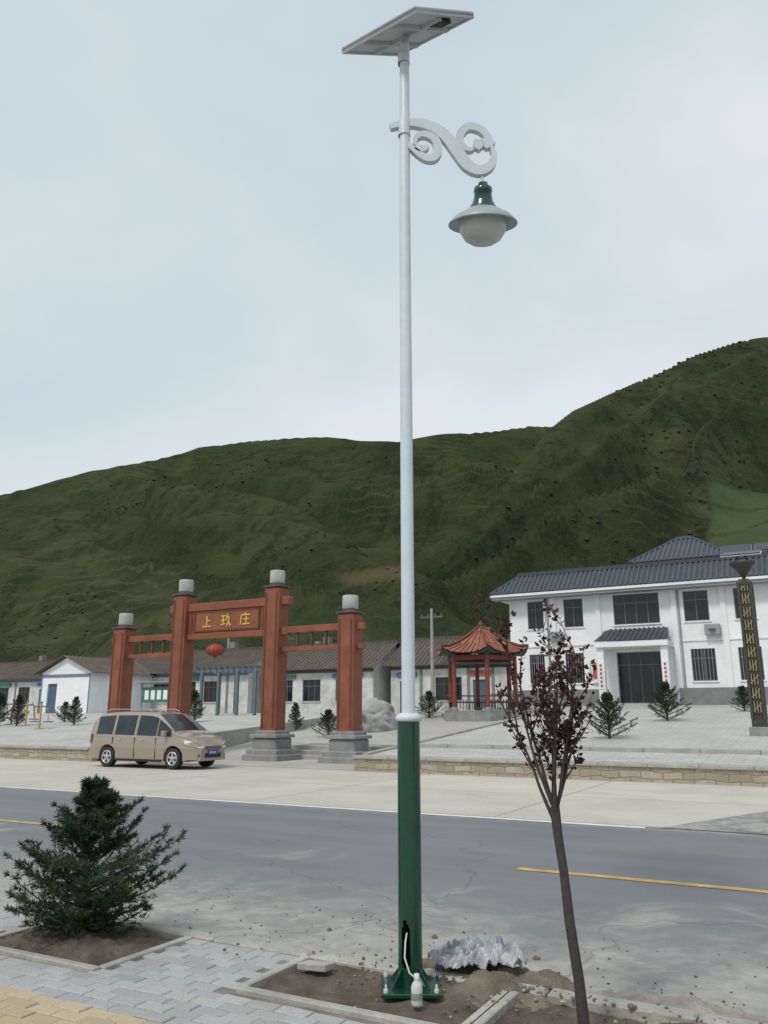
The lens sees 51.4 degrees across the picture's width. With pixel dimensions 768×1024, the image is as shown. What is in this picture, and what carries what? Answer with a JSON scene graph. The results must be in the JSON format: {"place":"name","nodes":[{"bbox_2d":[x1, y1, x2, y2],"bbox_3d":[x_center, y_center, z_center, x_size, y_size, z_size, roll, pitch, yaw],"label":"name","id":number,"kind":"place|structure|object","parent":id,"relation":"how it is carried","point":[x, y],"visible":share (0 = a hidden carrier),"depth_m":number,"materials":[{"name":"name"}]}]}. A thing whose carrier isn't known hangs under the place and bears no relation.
{"place":"outdoors","nodes":[
{"label":"outdoors","id":0,"kind":"place"},
{"bbox_2d":[0,713,335,746],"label":"plaza","id":1,"kind":"structure","parent":0,"point":[57,732],"depth_m":39.97,"materials":[{"name":"grey concrete"}]},
{"bbox_2d":[0,692,10,723],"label":"spruce tree","id":2,"kind":"object","parent":1,"relation":"on","point":[2,704],"visible":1,"depth_m":44.69,"materials":[{"name":"green plant"}]},
{"bbox_2d":[4,700,22,723],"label":"exercise machine","id":3,"kind":"object","parent":1,"relation":"on","point":[12,704],"visible":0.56,"depth_m":45.52,"materials":[{"name":"yellow metal"}]},
{"bbox_2d":[8,695,29,725],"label":"spruce tree","id":4,"kind":"object","parent":1,"relation":"on","point":[17,708],"visible":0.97,"depth_m":43.61,"materials":[{"name":"green plant"}]},
{"bbox_2d":[17,700,38,725],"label":"exercise machine","id":5,"kind":"object","parent":1,"relation":"on","point":[27,705],"visible":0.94,"depth_m":43.37,"materials":[{"name":"yellow metal"}]},
{"bbox_2d":[30,701,52,728],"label":"exercise machine","id":6,"kind":"object","parent":1,"relation":"on","point":[40,714],"visible":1,"depth_m":40.68,"materials":[{"name":"yellow metal"}]},
{"bbox_2d":[0,656,110,712],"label":"village house","id":7,"kind":"structure","parent":1,"relation":"on","point":[18,678],"depth_m":72.50,"materials":[{"name":"paint"}]},
{"bbox_2d":[52,701,72,721],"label":"spruce tree","id":8,"kind":"object","parent":1,"relation":"on","point":[64,708],"visible":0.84,"depth_m":45.47,"materials":[{"name":"green plant"}]},
{"bbox_2d":[66,696,86,724],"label":"spruce tree","id":9,"kind":"object","parent":1,"relation":"on","point":[75,710],"visible":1,"depth_m":42.65,"materials":[{"name":"green plant"}]},
{"bbox_2d":[33,655,156,712],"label":"village house","id":10,"kind":"structure","parent":1,"relation":"on","point":[68,679],"depth_m":58.20,"materials":[{"name":"paint"}]},
{"bbox_2d":[93,656,138,660],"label":"village house","id":11,"kind":"structure","parent":1,"relation":"on","point":[110,657],"depth_m":81.35,"materials":[{"name":"tile"}]},
{"bbox_2d":[135,681,168,710],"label":"notice board","id":12,"kind":"object","parent":1,"relation":"on","point":[153,694],"visible":0.67,"depth_m":53.07,"materials":[{"name":"metal"}]},
{"bbox_2d":[190,689,205,719],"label":"spruce tree","id":13,"kind":"object","parent":1,"relation":"on","point":[195,695],"visible":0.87,"depth_m":41.76,"materials":[{"name":"green plant"}]},
{"bbox_2d":[135,642,262,712],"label":"village house","id":14,"kind":"structure","parent":1,"relation":"on","point":[234,654],"depth_m":59.55,"materials":[{"name":"paint"}]},
{"bbox_2d":[195,665,261,714],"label":"pergola","id":15,"kind":"object","parent":1,"relation":"on","point":[255,670],"visible":0.78,"depth_m":46.96,"materials":[{"name":"paint"}]},
{"bbox_2d":[107,570,373,763],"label":"memorial gate","id":16,"kind":"structure","parent":1,"relation":"on","point":[266,617],"depth_m":29.85,"materials":[{"name":"wood"}]},
{"bbox_2d":[206,639,223,660],"bbox_3d":[-6.610,5.386,31.265,0.738,0.880,0.738,-8,-16,28],"label":"red lantern","id":17,"kind":"object","parent":16,"relation":"hanging from","point":[215,649],"visible":1,"depth_m":31.04,"materials":[{"name":"fabric"}]},
{"bbox_2d":[285,637,400,712],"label":"village house","id":18,"kind":"structure","parent":1,"relation":"on","point":[311,682],"depth_m":56.05,"materials":[{"name":"paint"}]},
{"bbox_2d":[382,627,512,712],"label":"village house","id":19,"kind":"structure","parent":1,"relation":"on","point":[465,679],"depth_m":52.81,"materials":[{"name":"paint"}]},
{"bbox_2d":[0,905,383,1023],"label":"pavement","id":20,"kind":"structure","parent":0,"point":[176,984],"depth_m":4.55,"materials":[{"name":"grey concrete"}]},
{"bbox_2d":[98,706,569,769],"bbox_3d":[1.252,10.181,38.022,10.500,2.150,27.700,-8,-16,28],"label":"entrance paving","id":21,"kind":"structure","parent":0,"point":[437,724],"depth_m":34.36,"materials":[{"name":"grey concrete"}]},
{"bbox_2d":[0,715,335,761],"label":"retaining wall","id":22,"kind":"structure","parent":21,"relation":"on","point":[234,737],"depth_m":29.87,"materials":[{"name":"stone"}]},
{"bbox_2d":[0,922,518,1023],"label":"planter edging","id":23,"kind":"object","parent":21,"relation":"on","point":[489,1012],"visible":0.6,"depth_m":4.49,"materials":[{"name":"concrete"}]},
{"bbox_2d":[0,922,694,1023],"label":"planter soil","id":24,"kind":"structure","parent":23,"relation":"in","point":[324,986],"depth_m":4.42,"materials":[{"name":"brown soil"}]},
{"bbox_2d":[4,926,168,965],"bbox_3d":[-2.106,2.979,5.601,1.400,0.120,0.900,-8,-16,28],"label":"soil pile","id":25,"kind":"object","parent":24,"relation":"on","point":[85,947],"visible":0.51,"depth_m":5.41,"materials":[{"name":"brown soil"}]},
{"bbox_2d":[2,773,189,937],"bbox_3d":[-2.082,2.482,5.796,1.320,1.122,1.148,4,-15,-16],"label":"spruce tree","id":26,"kind":"object","parent":24,"relation":"on","point":[91,823],"visible":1,"depth_m":5.65,"materials":[{"name":"green plant"}]},
{"bbox_2d":[297,960,334,971],"bbox_3d":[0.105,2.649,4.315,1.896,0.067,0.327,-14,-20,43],"label":"loose paving slab","id":27,"kind":"object","parent":24,"relation":"on","point":[316,966],"depth_m":4.92,"materials":[{"name":"concrete"}]},
{"bbox_2d":[411,973,422,1007],"bbox_3d":[0.177,2.576,4.309,0.063,0.156,0.063,0,-14,0],"label":"bottle","id":28,"kind":"object","parent":24,"relation":"on","point":[416,994],"visible":1,"depth_m":4.28,"materials":[{"name":"white plastic"}]},
{"bbox_2d":[341,6,517,997],"bbox_3d":[0.363,-0.619,5.536,1.099,6.963,0.921,9,-17,-32],"label":"street lamp","id":29,"kind":"object","parent":24,"relation":"on","point":[483,220],"visible":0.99,"depth_m":5.54,"materials":[{"name":"white metal"}]},
{"bbox_2d":[366,958,573,1011],"bbox_3d":[0.471,2.815,4.808,1.700,0.208,1.050,-8,-16,28],"label":"soil pile","id":30,"kind":"object","parent":24,"relation":"on","point":[481,985],"visible":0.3,"depth_m":4.64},
{"bbox_2d":[428,934,527,968],"bbox_3d":[0.573,2.716,4.956,0.715,0.170,0.526,0,-14,0],"label":"plastic bag","id":31,"kind":"object","parent":30,"relation":"on","point":[478,952],"visible":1,"depth_m":4.86,"materials":[{"name":"white plastic"}]},
{"bbox_2d":[470,585,596,1023],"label":"plum tree","id":32,"kind":"object","parent":24,"relation":"on","point":[552,721],"visible":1,"depth_m":4.28,"materials":[{"name":"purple plant"}]},
{"bbox_2d":[288,702,304,730],"bbox_3d":[-4.258,9.909,38.736,0.926,1.396,1.070,11,-18,-36],"label":"spruce tree","id":33,"kind":"object","parent":21,"relation":"on","point":[295,712],"visible":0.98,"depth_m":38.68,"materials":[{"name":"green plant"}]},
{"bbox_2d":[310,709,335,735],"bbox_3d":[-2.569,9.443,35.771,1.430,1.266,1.396,4,-15,-14],"label":"spruce tree","id":34,"kind":"object","parent":21,"relation":"on","point":[327,718],"visible":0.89,"depth_m":35.71,"materials":[{"name":"green plant"}]},
{"bbox_2d":[291,743,395,759],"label":"stone steps","id":35,"kind":"structure","parent":21,"relation":"on","point":[310,751],"depth_m":29.90,"materials":[{"name":"grey stone"}]},
{"bbox_2d":[362,698,396,732],"bbox_3d":[-0.385,9.819,37.291,2.226,2.248,2.175,9,-17,-32],"label":"boulder","id":36,"kind":"object","parent":21,"relation":"on","point":[379,715],"visible":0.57,"depth_m":36.71,"materials":[{"name":"stone"}]},
{"bbox_2d":[0,899,767,1023],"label":"kerb","id":37,"kind":"structure","parent":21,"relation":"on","point":[620,1010],"depth_m":4.82,"materials":[{"name":"concrete"}]},
{"bbox_2d":[415,690,445,717],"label":"spruce tree","id":38,"kind":"object","parent":21,"relation":"on","point":[429,698],"visible":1,"depth_m":40.78,"materials":[{"name":"green plant"}]},
{"bbox_2d":[420,608,442,710],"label":"utility pole","id":39,"kind":"object","parent":21,"relation":"on","point":[431,616],"visible":0.95,"depth_m":51.37,"materials":[{"name":"concrete"}]},
{"bbox_2d":[436,620,528,721],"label":"pavilion","id":40,"kind":"structure","parent":21,"relation":"on","point":[479,639],"depth_m":39.54,"materials":[{"name":"wood"}]},
{"bbox_2d":[352,707,767,786],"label":"retaining wall","id":41,"kind":"structure","parent":21,"relation":"on","point":[724,774],"depth_m":20.22,"materials":[{"name":"stone"}]},
{"bbox_2d":[0,337,767,662],"bbox_3d":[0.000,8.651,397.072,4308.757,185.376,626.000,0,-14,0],"label":"hill","id":42,"kind":"structure","parent":0,"point":[224,525],"depth_m":250.56,"materials":[{"name":"green plant"}]},
{"bbox_2d":[0,340,767,661],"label":"hillside shrubs","id":43,"kind":"object","parent":42,"relation":"on","point":[506,507],"visible":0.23,"depth_m":234.48,"materials":[{"name":"green plant"}]},
{"bbox_2d":[0,786,767,1017],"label":"road","id":44,"kind":"structure","parent":0,"point":[340,866],"depth_m":7.67,"materials":[{"name":"grey asphalt"}]},
{"bbox_2d":[0,786,645,827],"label":"edge line","id":45,"kind":"object","parent":44,"relation":"on","point":[353,809],"visible":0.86,"depth_m":13.86,"materials":[{"name":"white paint"}]},
{"bbox_2d":[0,819,767,892],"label":"line","id":46,"kind":"object","parent":44,"relation":"on","point":[657,881],"visible":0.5,"depth_m":7.97,"materials":[{"name":"yellow paint"}]},
{"bbox_2d":[5,875,767,1023],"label":"rubble","id":47,"kind":"object","parent":44,"relation":"on","point":[630,1006],"visible":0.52,"depth_m":4.53,"materials":[{"name":"stone"}]},
{"bbox_2d":[586,989,767,1023],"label":"soil pile","id":48,"kind":"object","parent":44,"relation":"on","point":[700,1007],"visible":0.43,"depth_m":4.36,"materials":[{"name":"beige soil"}]},
{"bbox_2d":[0,758,767,826],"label":"forecourt","id":49,"kind":"structure","parent":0,"point":[647,804],"depth_m":17.35,"materials":[{"name":"concrete"}]},
{"bbox_2d":[90,709,224,769],"bbox_3d":[-7.162,7.178,25.421,4.534,1.772,2.000,-8,-16,28],"label":"parked car","id":50,"kind":"object","parent":49,"relation":"on","point":[173,740],"visible":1,"depth_m":24.77,"materials":[{"name":"beige paint"}]},
{"bbox_2d":[0,0,767,494],"label":"sky","id":51,"kind":"structure","parent":0,"point":[200,244],"materials":[{"name":"white"}]},
{"bbox_2d":[372,705,767,765],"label":"plaza","id":52,"kind":"structure","parent":0,"point":[712,726],"depth_m":26.39,"materials":[{"name":"grey concrete"}]},
{"bbox_2d":[420,743,767,754],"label":"plaza step","id":53,"kind":"object","parent":52,"relation":"on","point":[649,749],"visible":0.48,"depth_m":22.61,"materials":[{"name":"stone"}]},
{"bbox_2d":[584,692,637,738],"bbox_3d":[7.522,6.728,26.514,1.766,1.564,1.724,-6,-15,21],"label":"spruce tree","id":54,"kind":"object","parent":52,"relation":"on","point":[606,703],"visible":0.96,"depth_m":26.40,"materials":[{"name":"green plant"}]},
{"bbox_2d":[489,536,767,708],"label":"village hall","id":55,"kind":"structure","parent":52,"relation":"on","point":[643,625],"depth_m":43.21,"materials":[{"name":"white paint"}]},
{"bbox_2d":[644,681,691,720],"bbox_3d":[11.577,7.685,32.566,1.851,1.639,1.806,-5,-15,19],"label":"spruce tree","id":56,"kind":"object","parent":52,"relation":"on","point":[664,689],"visible":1,"depth_m":32.44,"materials":[{"name":"green plant"}]},
{"bbox_2d":[729,685,749,710],"bbox_3d":[16.250,8.413,36.081,1.314,1.192,1.346,-11,-18,38],"label":"spruce tree","id":57,"kind":"object","parent":52,"relation":"on","point":[742,693],"visible":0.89,"depth_m":35.99,"materials":[{"name":"green plant"}]},
{"bbox_2d":[720,550,767,735],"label":"park lamp","id":58,"kind":"object","parent":52,"relation":"on","point":[753,662],"visible":1,"depth_m":26.32,"materials":[{"name":"brown metal"}]},
{"bbox_2d":[661,811,767,833],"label":"side road","id":59,"kind":"structure","parent":0,"point":[756,823],"depth_m":11.94,"materials":[{"name":"concrete"}]}
]}

